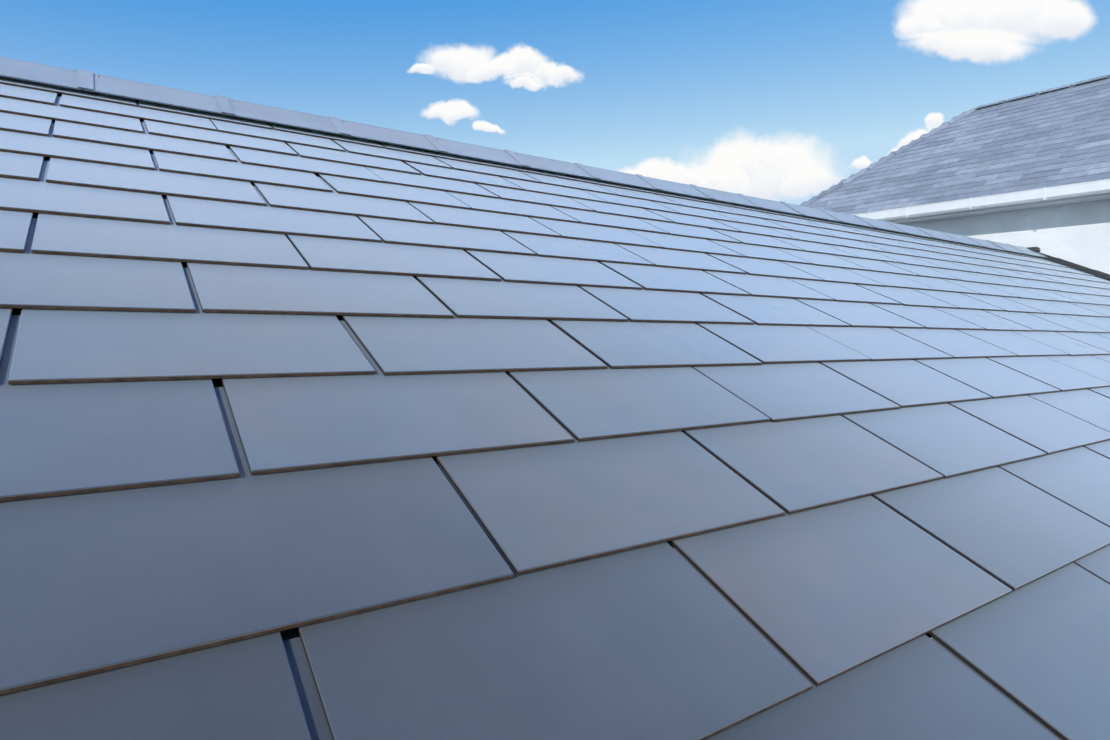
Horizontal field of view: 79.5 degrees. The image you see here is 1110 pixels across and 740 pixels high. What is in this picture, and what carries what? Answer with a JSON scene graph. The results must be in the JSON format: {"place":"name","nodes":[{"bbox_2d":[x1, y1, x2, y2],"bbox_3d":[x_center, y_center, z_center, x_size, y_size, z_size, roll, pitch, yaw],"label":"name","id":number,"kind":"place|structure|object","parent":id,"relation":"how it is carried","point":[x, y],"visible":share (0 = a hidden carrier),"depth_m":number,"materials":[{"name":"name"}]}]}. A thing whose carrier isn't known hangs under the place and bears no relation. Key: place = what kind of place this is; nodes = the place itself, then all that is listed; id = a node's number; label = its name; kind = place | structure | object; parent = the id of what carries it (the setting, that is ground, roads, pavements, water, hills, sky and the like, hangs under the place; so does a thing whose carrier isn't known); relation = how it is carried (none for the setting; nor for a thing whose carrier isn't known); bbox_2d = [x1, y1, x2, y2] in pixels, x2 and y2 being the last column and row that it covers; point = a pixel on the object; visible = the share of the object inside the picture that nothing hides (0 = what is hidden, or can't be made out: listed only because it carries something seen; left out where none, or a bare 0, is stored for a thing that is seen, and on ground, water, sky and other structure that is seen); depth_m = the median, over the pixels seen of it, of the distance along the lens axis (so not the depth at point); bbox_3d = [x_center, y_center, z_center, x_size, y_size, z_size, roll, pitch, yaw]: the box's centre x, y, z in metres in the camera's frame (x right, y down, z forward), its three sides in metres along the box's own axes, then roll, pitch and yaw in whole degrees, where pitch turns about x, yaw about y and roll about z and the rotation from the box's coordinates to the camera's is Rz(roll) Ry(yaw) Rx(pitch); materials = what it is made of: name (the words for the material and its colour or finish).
{"place":"outdoors","nodes":[
{"label":"outdoors","id":0,"kind":"place"},
{"bbox_2d":[0,0,1109,204],"label":"sky","id":1,"kind":"structure","parent":0,"point":[785,101],"materials":[{"name":"blue"}]},
{"bbox_2d":[852,179,1109,280],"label":"house wall","id":2,"kind":"structure","parent":0,"point":[1069,222],"depth_m":9.08,"materials":[{"name":"white paint"}]},
{"bbox_2d":[800,74,1109,214],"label":"wing roof","id":3,"kind":"structure","parent":2,"relation":"on","point":[1056,136],"depth_m":10.29,"materials":[{"name":"grey stone"}]},
{"bbox_2d":[1027,247,1109,278],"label":"flashing","id":4,"kind":"object","parent":2,"relation":"attached to","point":[1080,267],"visible":0.69,"depth_m":8.85,"materials":[{"name":"grey metal"}]},
{"bbox_3d":[0.828,1.879,5.303,14.150,6.529,11.845,-2,4,-34],"label":"house","id":5,"kind":"object","parent":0,"visible":0},
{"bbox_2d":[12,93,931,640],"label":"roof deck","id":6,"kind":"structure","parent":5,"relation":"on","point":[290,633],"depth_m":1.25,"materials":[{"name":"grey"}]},
{"bbox_2d":[0,57,1046,257],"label":"ridge cap","id":7,"kind":"object","parent":6,"relation":"on","point":[60,77],"visible":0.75,"depth_m":4.00,"materials":[{"name":"grey stone"}]},
{"bbox_2d":[0,76,1109,739],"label":"roof tiles","id":8,"kind":"object","parent":6,"relation":"on","point":[842,468],"visible":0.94,"depth_m":1.25,"materials":[{"name":"grey stone"}]}
]}

